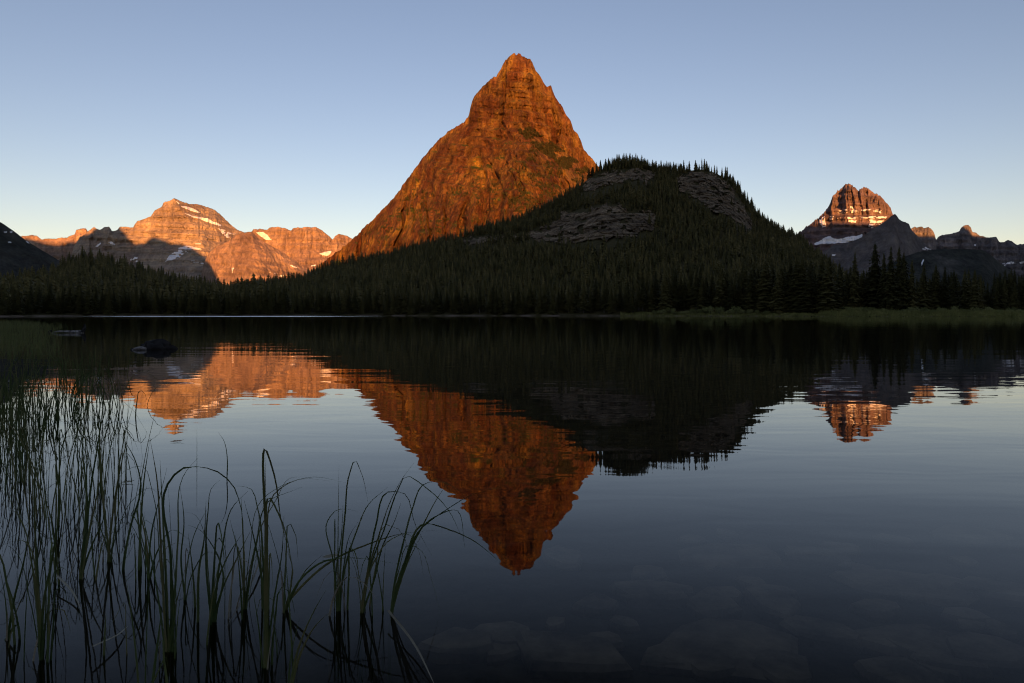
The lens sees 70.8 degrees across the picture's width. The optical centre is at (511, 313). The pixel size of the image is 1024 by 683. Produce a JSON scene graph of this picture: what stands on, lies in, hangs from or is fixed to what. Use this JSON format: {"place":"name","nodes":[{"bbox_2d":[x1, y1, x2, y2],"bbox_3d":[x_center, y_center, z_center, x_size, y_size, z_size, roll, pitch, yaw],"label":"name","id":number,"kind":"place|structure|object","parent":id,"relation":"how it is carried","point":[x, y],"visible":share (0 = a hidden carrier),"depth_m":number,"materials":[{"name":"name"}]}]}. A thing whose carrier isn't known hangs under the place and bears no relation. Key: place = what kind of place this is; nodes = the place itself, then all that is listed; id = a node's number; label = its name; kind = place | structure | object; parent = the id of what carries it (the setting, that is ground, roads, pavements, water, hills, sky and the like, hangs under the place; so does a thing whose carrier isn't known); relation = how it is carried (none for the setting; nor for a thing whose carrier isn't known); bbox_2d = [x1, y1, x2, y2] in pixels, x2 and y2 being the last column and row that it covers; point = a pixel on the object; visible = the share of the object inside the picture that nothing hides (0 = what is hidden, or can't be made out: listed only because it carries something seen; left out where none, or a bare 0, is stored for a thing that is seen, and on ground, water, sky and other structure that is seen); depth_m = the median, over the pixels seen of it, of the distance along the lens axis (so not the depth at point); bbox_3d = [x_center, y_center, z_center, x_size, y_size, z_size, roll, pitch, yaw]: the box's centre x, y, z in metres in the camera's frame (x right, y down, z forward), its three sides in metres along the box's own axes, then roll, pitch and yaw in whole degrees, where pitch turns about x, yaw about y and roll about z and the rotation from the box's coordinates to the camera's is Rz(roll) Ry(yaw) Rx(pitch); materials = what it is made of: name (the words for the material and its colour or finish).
{"place":"outdoors","nodes":[
{"label":"outdoors","id":0,"kind":"place"},
{"bbox_2d":[0,222,59,278],"bbox_3d":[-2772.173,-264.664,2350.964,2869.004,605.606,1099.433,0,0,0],"label":"mountain","id":1,"kind":"structure","parent":0,"point":[17,251],"depth_m":2427.34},
{"bbox_2d":[21,228,87,261],"bbox_3d":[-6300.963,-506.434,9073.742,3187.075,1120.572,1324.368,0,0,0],"label":"mountain","id":2,"kind":"structure","parent":0,"point":[57,248],"depth_m":8933.79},
{"bbox_2d":[71,198,243,281],"bbox_3d":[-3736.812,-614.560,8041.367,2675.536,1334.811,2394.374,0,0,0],"label":"mountain","id":3,"kind":"structure","parent":0,"point":[178,236],"depth_m":7966.58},
{"bbox_2d":[201,232,306,285],"bbox_3d":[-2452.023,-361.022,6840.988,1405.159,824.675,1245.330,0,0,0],"label":"mountain","id":4,"kind":"structure","parent":0,"point":[245,255],"depth_m":6753.39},
{"bbox_2d":[252,227,351,270],"bbox_3d":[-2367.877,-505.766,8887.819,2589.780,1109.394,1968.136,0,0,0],"label":"mountain","id":5,"kind":"structure","parent":0,"point":[310,248],"depth_m":8650.51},
{"bbox_2d":[318,53,598,267],"bbox_3d":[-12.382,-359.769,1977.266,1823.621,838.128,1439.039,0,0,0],"label":"mountain","id":6,"kind":"structure","parent":0,"point":[486,142],"depth_m":2084.41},
{"bbox_2d":[369,126,587,245],"bbox_3d":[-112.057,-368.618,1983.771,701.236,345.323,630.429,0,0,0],"label":"scrub","id":7,"kind":"object","parent":6,"relation":"on","point":[549,148],"visible":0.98,"depth_m":1967.46,"materials":[{"name":"green plant"}]},
{"bbox_2d":[0,163,1019,316],"bbox_3d":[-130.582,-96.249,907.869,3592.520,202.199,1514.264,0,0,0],"label":"hill","id":8,"kind":"structure","parent":0,"point":[611,242],"depth_m":583.96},
{"bbox_2d":[42,284,57,313],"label":"conifer tree","id":9,"kind":"object","parent":8,"relation":"on","point":[49,303],"visible":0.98,"depth_m":346.39,"materials":[{"name":"green plant"}]},
{"bbox_2d":[80,285,97,314],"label":"conifer tree","id":10,"kind":"object","parent":8,"relation":"on","point":[88,308],"visible":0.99,"depth_m":352.21,"materials":[{"name":"green plant"}]},
{"bbox_2d":[0,154,986,313],"bbox_3d":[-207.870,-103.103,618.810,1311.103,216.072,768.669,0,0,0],"label":"forest","id":11,"kind":"object","parent":8,"relation":"on","point":[412,270],"visible":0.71,"depth_m":549.62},
{"bbox_2d":[463,203,655,245],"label":"rock outcrop","id":12,"kind":"object","parent":8,"relation":"on","point":[614,225],"visible":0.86,"depth_m":678.88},
{"bbox_2d":[583,168,654,190],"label":"rock outcrop","id":13,"kind":"object","parent":8,"relation":"on","point":[620,177],"visible":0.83,"depth_m":871.89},
{"bbox_2d":[656,269,674,312],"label":"conifer tree","id":14,"kind":"object","parent":8,"relation":"on","point":[663,304],"visible":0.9,"depth_m":372.24,"materials":[{"name":"green plant"}]},
{"bbox_2d":[677,170,752,230],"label":"rock outcrop","id":15,"kind":"object","parent":8,"relation":"on","point":[702,193],"visible":0.94,"depth_m":790.38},
{"bbox_2d":[620,311,817,315],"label":"grass","id":16,"kind":"structure","parent":8,"relation":"on","point":[713,313],"depth_m":349.66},
{"bbox_2d":[713,262,727,306],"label":"conifer tree","id":17,"kind":"object","parent":8,"relation":"on","point":[720,286],"visible":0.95,"depth_m":360.23,"materials":[{"name":"green plant"}]},
{"bbox_2d":[742,269,757,312],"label":"conifer tree","id":18,"kind":"object","parent":8,"relation":"on","point":[749,301],"visible":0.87,"depth_m":349.46,"materials":[{"name":"green plant"}]},
{"bbox_2d":[752,259,773,312],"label":"conifer tree","id":19,"kind":"object","parent":8,"relation":"on","point":[760,289],"visible":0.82,"depth_m":346.12,"materials":[{"name":"green plant"}]},
{"bbox_2d":[754,257,774,313],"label":"conifer tree","id":20,"kind":"object","parent":8,"relation":"on","point":[767,282],"visible":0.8,"depth_m":345.57,"materials":[{"name":"green plant"}]},
{"bbox_2d":[765,269,788,313],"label":"conifer tree","id":21,"kind":"object","parent":8,"relation":"on","point":[778,305],"visible":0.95,"depth_m":337.98,"materials":[{"name":"green plant"}]},
{"bbox_2d":[783,258,806,312],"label":"conifer tree","id":22,"kind":"object","parent":8,"relation":"on","point":[794,287],"visible":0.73,"depth_m":337.36,"materials":[{"name":"green plant"}]},
{"bbox_2d":[790,253,807,311],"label":"conifer tree","id":23,"kind":"object","parent":8,"relation":"on","point":[802,276],"visible":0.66,"depth_m":335.46,"materials":[{"name":"green plant"}]},
{"bbox_2d":[796,267,818,312],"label":"conifer tree","id":24,"kind":"object","parent":8,"relation":"on","point":[808,304],"visible":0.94,"depth_m":327.27,"materials":[{"name":"green plant"}]},
{"bbox_2d":[810,257,844,312],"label":"conifer tree","id":25,"kind":"object","parent":8,"relation":"on","point":[830,300],"visible":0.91,"depth_m":320.20,"materials":[{"name":"green plant"}]},
{"bbox_2d":[846,253,865,307],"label":"conifer tree","id":26,"kind":"object","parent":8,"relation":"on","point":[854,298],"visible":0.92,"depth_m":333.04,"materials":[{"name":"green plant"}]},
{"bbox_2d":[861,244,882,308],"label":"conifer tree","id":27,"kind":"object","parent":8,"relation":"on","point":[873,274],"visible":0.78,"depth_m":333.25,"materials":[{"name":"green plant"}]},
{"bbox_2d":[875,253,887,308],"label":"conifer tree","id":28,"kind":"object","parent":8,"relation":"on","point":[883,280],"visible":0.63,"depth_m":328.69,"materials":[{"name":"green plant"}]},
{"bbox_2d":[879,247,903,310],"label":"conifer tree","id":29,"kind":"object","parent":8,"relation":"on","point":[890,292],"visible":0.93,"depth_m":321.78,"materials":[{"name":"green plant"}]},
{"bbox_2d":[896,253,913,309],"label":"conifer tree","id":30,"kind":"object","parent":8,"relation":"on","point":[904,296],"visible":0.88,"depth_m":325.31,"materials":[{"name":"green plant"}]},
{"bbox_2d":[905,260,920,309],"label":"conifer tree","id":31,"kind":"object","parent":8,"relation":"on","point":[911,283],"visible":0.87,"depth_m":324.10,"materials":[{"name":"green plant"}]},
{"bbox_2d":[817,306,1023,316],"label":"grass","id":32,"kind":"structure","parent":8,"relation":"on","point":[852,312],"depth_m":307.59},
{"bbox_2d":[916,265,934,309],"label":"conifer tree","id":33,"kind":"object","parent":8,"relation":"on","point":[924,300],"visible":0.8,"depth_m":327.08,"materials":[{"name":"green plant"}]},
{"bbox_2d":[929,265,943,309],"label":"conifer tree","id":34,"kind":"object","parent":8,"relation":"on","point":[936,289],"visible":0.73,"depth_m":333.44,"materials":[{"name":"green plant"}]},
{"bbox_2d":[944,270,962,309],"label":"conifer tree","id":35,"kind":"object","parent":8,"relation":"on","point":[953,297],"visible":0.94,"depth_m":324.90,"materials":[{"name":"green plant"}]},
{"bbox_2d":[959,271,971,310],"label":"conifer tree","id":36,"kind":"object","parent":8,"relation":"on","point":[965,295],"visible":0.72,"depth_m":330.07,"materials":[{"name":"green plant"}]},
{"bbox_2d":[965,271,982,309],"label":"conifer tree","id":37,"kind":"object","parent":8,"relation":"on","point":[975,300],"visible":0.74,"depth_m":319.78,"materials":[{"name":"green plant"}]},
{"bbox_2d":[0,382,1023,682],"bbox_3d":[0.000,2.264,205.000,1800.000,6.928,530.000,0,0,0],"label":"lake bed","id":38,"kind":"object","parent":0,"point":[614,484],"visible":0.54,"depth_m":7.27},
{"bbox_2d":[0,523,29,682],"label":"reed tuft","id":39,"kind":"object","parent":38,"relation":"on","point":[9,630],"visible":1,"depth_m":2.86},
{"bbox_2d":[2,427,74,682],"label":"reed tuft","id":40,"kind":"object","parent":38,"relation":"on","point":[41,628],"visible":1,"depth_m":2.70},
{"bbox_2d":[126,554,168,682],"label":"reed tuft","id":41,"kind":"object","parent":38,"relation":"on","point":[154,676],"visible":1,"depth_m":2.49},
{"bbox_2d":[284,544,329,682],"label":"reed tuft","id":42,"kind":"object","parent":38,"relation":"on","point":[294,670],"visible":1,"depth_m":2.48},
{"bbox_2d":[416,627,493,664],"bbox_3d":[-0.268,1.651,3.560,0.388,0.104,0.267,1,-2,8],"label":"submerged stone","id":43,"kind":"object","parent":38,"relation":"on","point":[455,645],"visible":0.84,"depth_m":3.48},
{"bbox_2d":[473,621,529,643],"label":"submerged stone","id":44,"kind":"object","parent":38,"relation":"on","point":[503,632],"visible":0.37,"depth_m":3.69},
{"bbox_2d":[486,642,520,665],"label":"submerged stone","id":45,"kind":"object","parent":38,"relation":"on","point":[501,654],"visible":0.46,"depth_m":3.46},
{"bbox_2d":[545,616,565,630],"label":"submerged stone","id":46,"kind":"object","parent":38,"relation":"on","point":[554,623],"visible":0.91,"depth_m":3.89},
{"bbox_2d":[540,545,581,570],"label":"submerged stone","id":47,"kind":"object","parent":38,"relation":"on","point":[558,557],"visible":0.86,"depth_m":5.07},
{"bbox_2d":[514,630,632,679],"bbox_3d":[0.282,1.645,3.468,0.472,0.119,0.426,0,0,-12],"label":"submerged stone","id":48,"kind":"object","parent":38,"relation":"on","point":[552,655],"visible":0.97,"depth_m":3.36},
{"bbox_2d":[571,592,618,619],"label":"submerged stone","id":49,"kind":"object","parent":38,"relation":"on","point":[594,605],"visible":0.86,"depth_m":4.13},
{"bbox_2d":[588,631,624,650],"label":"submerged stone","id":50,"kind":"object","parent":38,"relation":"on","point":[616,641],"visible":0.44,"depth_m":3.63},
{"bbox_2d":[608,615,640,633],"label":"submerged stone","id":51,"kind":"object","parent":38,"relation":"on","point":[622,624],"visible":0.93,"depth_m":3.88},
{"bbox_2d":[610,580,687,608],"bbox_3d":[0.826,1.708,4.378,0.442,0.118,0.304,0,0,4],"label":"submerged stone","id":52,"kind":"object","parent":38,"relation":"on","point":[649,594],"visible":0.93,"depth_m":4.27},
{"bbox_2d":[640,638,684,674],"bbox_3d":[0.765,1.675,3.440,0.360,0.114,0.220,0,0,-33],"label":"submerged stone","id":53,"kind":"object","parent":38,"relation":"on","point":[654,661],"visible":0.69,"depth_m":3.41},
{"bbox_2d":[685,589,741,619],"bbox_3d":[1.184,1.715,4.171,0.285,0.111,0.348,0,0,40],"label":"submerged stone","id":54,"kind":"object","parent":38,"relation":"on","point":[707,603],"visible":0.82,"depth_m":4.11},
{"bbox_2d":[691,655,735,682],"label":"submerged stone","id":55,"kind":"object","parent":38,"relation":"on","point":[724,669],"visible":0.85,"depth_m":3.29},
{"bbox_2d":[695,586,742,604],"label":"submerged stone","id":56,"kind":"object","parent":38,"relation":"on","point":[734,594],"visible":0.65,"depth_m":4.33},
{"bbox_2d":[659,617,797,682],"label":"submerged stone","id":57,"kind":"object","parent":38,"relation":"on","point":[710,636],"visible":0.71,"depth_m":3.56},
{"bbox_2d":[743,588,800,623],"bbox_3d":[1.526,1.714,4.164,0.268,0.139,0.439,0,0,-4],"label":"submerged stone","id":58,"kind":"object","parent":38,"relation":"on","point":[773,606],"visible":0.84,"depth_m":4.12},
{"bbox_2d":[752,649,813,682],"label":"submerged stone","id":59,"kind":"object","parent":38,"relation":"on","point":[778,666],"visible":0.97,"depth_m":3.29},
{"bbox_2d":[778,615,861,654],"bbox_3d":[1.630,1.702,3.809,0.416,0.106,0.274,2,-1,23],"label":"submerged stone","id":60,"kind":"object","parent":38,"relation":"on","point":[822,634],"visible":0.88,"depth_m":3.73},
{"bbox_2d":[848,598,901,623],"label":"submerged stone","id":61,"kind":"object","parent":38,"relation":"on","point":[879,610],"visible":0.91,"depth_m":4.07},
{"bbox_2d":[855,624,935,656],"bbox_3d":[1.993,1.704,3.706,0.486,0.125,0.306,0,0,-8],"label":"submerged stone","id":62,"kind":"object","parent":38,"relation":"on","point":[875,642],"visible":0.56,"depth_m":3.70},
{"bbox_2d":[853,656,945,682],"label":"submerged stone","id":63,"kind":"object","parent":38,"relation":"on","point":[887,669],"visible":0.97,"depth_m":3.28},
{"bbox_2d":[886,634,934,658],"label":"submerged stone","id":64,"kind":"object","parent":38,"relation":"on","point":[909,645],"visible":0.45,"depth_m":3.62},
{"bbox_2d":[911,658,961,682],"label":"submerged stone","id":65,"kind":"object","parent":38,"relation":"on","point":[949,675],"visible":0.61,"depth_m":3.32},
{"bbox_2d":[909,640,993,682],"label":"submerged stone","id":66,"kind":"object","parent":38,"relation":"on","point":[934,654],"visible":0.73,"depth_m":3.39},
{"bbox_2d":[947,555,978,570],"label":"submerged stone","id":67,"kind":"object","parent":38,"relation":"on","point":[964,562],"visible":1,"depth_m":5.08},
{"bbox_2d":[940,607,991,625],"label":"submerged stone","id":68,"kind":"object","parent":38,"relation":"on","point":[950,615],"visible":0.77,"depth_m":4.01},
{"bbox_2d":[946,631,1023,674],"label":"submerged stone","id":69,"kind":"object","parent":38,"relation":"on","point":[999,655],"visible":0.82,"depth_m":3.48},
{"bbox_2d":[0,316,1023,405],"bbox_3d":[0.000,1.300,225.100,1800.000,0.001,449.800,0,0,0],"label":"water","id":70,"kind":"structure","parent":0,"point":[979,359],"depth_m":23.40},
{"bbox_2d":[0,390,20,519],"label":"reed tuft","id":71,"kind":"object","parent":70,"relation":"in","point":[12,459],"visible":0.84,"depth_m":5.60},
{"bbox_2d":[0,383,46,523],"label":"reed tuft","id":72,"kind":"object","parent":70,"relation":"in","point":[22,483],"visible":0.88,"depth_m":5.54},
{"bbox_2d":[1,374,50,477],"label":"reed tuft","id":73,"kind":"object","parent":70,"relation":"in","point":[34,426],"visible":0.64,"depth_m":6.93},
{"bbox_2d":[2,395,51,528],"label":"reed tuft","id":74,"kind":"object","parent":70,"relation":"in","point":[19,468],"visible":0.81,"depth_m":5.44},
{"bbox_2d":[15,401,50,541],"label":"reed tuft","id":75,"kind":"object","parent":70,"relation":"in","point":[32,481],"visible":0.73,"depth_m":5.01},
{"bbox_2d":[5,414,69,514],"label":"reed tuft","id":76,"kind":"object","parent":70,"relation":"in","point":[31,460],"visible":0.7,"depth_m":5.59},
{"bbox_2d":[0,319,75,355],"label":"grass","id":77,"kind":"structure","parent":70,"relation":"on","point":[20,341],"depth_m":34.97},
{"bbox_2d":[10,386,70,449],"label":"reed tuft","id":78,"kind":"object","parent":70,"relation":"in","point":[48,416],"visible":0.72,"depth_m":8.56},
{"bbox_2d":[2,409,86,573],"bbox_3d":[-2.932,1.054,4.469,0.310,1.051,0.466,0,0,42],"label":"reed tuft","id":79,"kind":"object","parent":70,"relation":"in","point":[45,508],"visible":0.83,"depth_m":4.54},
{"bbox_2d":[0,410,99,558],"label":"reed tuft","id":80,"kind":"object","parent":70,"relation":"in","point":[40,492],"visible":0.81,"depth_m":4.63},
{"bbox_2d":[1,413,106,560],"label":"reed tuft","id":81,"kind":"object","parent":70,"relation":"in","point":[47,493],"visible":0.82,"depth_m":4.60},
{"bbox_2d":[0,409,111,566],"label":"reed tuft","id":82,"kind":"object","parent":70,"relation":"in","point":[58,491],"visible":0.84,"depth_m":4.58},
{"bbox_2d":[23,418,105,645],"bbox_3d":[-2.164,1.004,3.458,0.314,1.193,0.286,0,0,0],"label":"reed tuft","id":83,"kind":"object","parent":70,"relation":"in","point":[57,611],"visible":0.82,"depth_m":3.46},
{"bbox_2d":[17,426,113,571],"bbox_3d":[-2.800,1.137,4.526,0.520,0.887,0.323,0,0,-31],"label":"reed tuft","id":84,"kind":"object","parent":70,"relation":"in","point":[81,507],"visible":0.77,"depth_m":4.46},
{"bbox_2d":[34,370,100,429],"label":"reed tuft","id":85,"kind":"object","parent":70,"relation":"in","point":[79,403],"visible":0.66,"depth_m":10.01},
{"bbox_2d":[33,368,114,429],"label":"reed tuft","id":86,"kind":"object","parent":70,"relation":"in","point":[71,410],"visible":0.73,"depth_m":9.98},
{"bbox_2d":[68,390,107,640],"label":"reed tuft","id":87,"kind":"object","parent":70,"relation":"in","point":[83,562],"visible":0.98,"depth_m":3.53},
{"bbox_2d":[53,413,138,548],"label":"reed tuft","id":88,"kind":"object","parent":70,"relation":"in","point":[97,489],"visible":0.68,"depth_m":4.90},
{"bbox_2d":[70,400,132,533],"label":"reed tuft","id":89,"kind":"object","parent":70,"relation":"in","point":[121,475],"visible":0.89,"depth_m":5.34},
{"bbox_2d":[63,388,147,536],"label":"reed tuft","id":90,"kind":"object","parent":70,"relation":"in","point":[91,471],"visible":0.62,"depth_m":5.19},
{"bbox_2d":[78,391,135,515],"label":"reed tuft","id":91,"kind":"object","parent":70,"relation":"in","point":[99,450],"visible":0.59,"depth_m":5.76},
{"bbox_2d":[76,371,145,440],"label":"reed tuft","id":92,"kind":"object","parent":70,"relation":"in","point":[108,406],"visible":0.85,"depth_m":9.08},
{"bbox_2d":[67,403,157,559],"bbox_3d":[-2.581,1.060,4.673,0.526,1.041,0.141,0,0,-27],"label":"reed tuft","id":93,"kind":"object","parent":70,"relation":"in","point":[116,494],"visible":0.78,"depth_m":4.64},
{"bbox_2d":[76,429,153,619],"bbox_3d":[-2.088,1.081,3.782,0.426,1.039,0.278,0,0,30],"label":"reed tuft","id":94,"kind":"object","parent":70,"relation":"in","point":[109,563],"visible":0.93,"depth_m":3.76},
{"bbox_2d":[102,603,127,682],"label":"reed tuft","id":95,"kind":"object","parent":70,"relation":"in","point":[103,667],"visible":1,"depth_m":2.74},
{"bbox_2d":[84,368,174,430],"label":"reed tuft","id":96,"kind":"object","parent":70,"relation":"in","point":[117,401],"visible":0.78,"depth_m":9.98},
{"bbox_2d":[119,433,149,630],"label":"reed tuft","id":97,"kind":"object","parent":70,"relation":"in","point":[139,596],"visible":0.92,"depth_m":3.65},
{"bbox_2d":[108,477,187,639],"bbox_3d":[-1.790,1.179,3.551,0.409,0.842,0.129,0,0,-12],"label":"reed tuft","id":98,"kind":"object","parent":70,"relation":"in","point":[147,558],"visible":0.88,"depth_m":3.53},
{"bbox_2d":[140,339,177,349],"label":"rock","id":99,"kind":"object","parent":70,"relation":"in","point":[154,344],"visible":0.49,"depth_m":26.23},
{"bbox_2d":[115,440,243,682],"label":"reed tuft","id":100,"kind":"object","parent":70,"relation":"in","point":[168,638],"visible":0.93,"depth_m":2.77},
{"bbox_2d":[168,489,211,670],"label":"reed tuft","id":101,"kind":"object","parent":70,"relation":"in","point":[184,637],"visible":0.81,"depth_m":3.26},
{"bbox_2d":[186,480,253,682],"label":"reed tuft","id":102,"kind":"object","parent":70,"relation":"in","point":[213,622],"visible":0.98,"depth_m":3.03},
{"bbox_2d":[242,449,326,682],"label":"reed tuft","id":103,"kind":"object","parent":70,"relation":"in","point":[266,640],"visible":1,"depth_m":2.63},
{"bbox_2d":[230,477,339,678],"bbox_3d":[-0.999,1.156,3.183,0.448,0.888,0.326,0,0,-28],"label":"reed tuft","id":104,"kind":"object","parent":70,"relation":"in","point":[245,605],"visible":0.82,"depth_m":3.17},
{"bbox_2d":[268,524,432,678],"bbox_3d":[-0.712,1.210,3.133,0.769,0.781,0.145,0,0,-2],"label":"reed tuft","id":105,"kind":"object","parent":70,"relation":"in","point":[284,653],"visible":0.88,"depth_m":3.15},
{"bbox_2d":[326,461,387,681],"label":"reed tuft","id":106,"kind":"object","parent":70,"relation":"in","point":[337,596],"visible":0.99,"depth_m":3.14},
{"bbox_2d":[316,467,460,682],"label":"reed tuft","id":107,"kind":"object","parent":70,"relation":"in","point":[363,602],"visible":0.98,"depth_m":3.12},
{"bbox_2d":[359,482,501,682],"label":"reed tuft","id":108,"kind":"object","parent":70,"relation":"in","point":[396,587],"visible":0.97,"depth_m":3.12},
{"bbox_2d":[0,0,1023,244],"label":"sky","id":109,"kind":"structure","parent":0,"point":[260,114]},
{"bbox_2d":[798,183,892,251],"bbox_3d":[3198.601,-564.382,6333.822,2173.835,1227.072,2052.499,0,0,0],"label":"mountain","id":110,"kind":"structure","parent":0,"point":[851,213],"depth_m":6427.09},
{"bbox_2d":[823,214,930,276],"bbox_3d":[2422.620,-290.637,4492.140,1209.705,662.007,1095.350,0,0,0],"label":"mountain","id":111,"kind":"structure","parent":0,"point":[894,232],"depth_m":4489.85,"materials":[{"name":"stone"}]},
{"bbox_2d":[880,249,1020,292],"bbox_3d":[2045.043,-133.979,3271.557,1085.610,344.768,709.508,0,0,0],"label":"hill","id":112,"kind":"structure","parent":0,"point":[985,265],"depth_m":3307.66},
{"bbox_2d":[911,225,1023,276],"bbox_3d":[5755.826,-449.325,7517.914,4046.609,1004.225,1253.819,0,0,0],"label":"mountain","id":113,"kind":"structure","parent":0,"point":[1009,254],"depth_m":7416.28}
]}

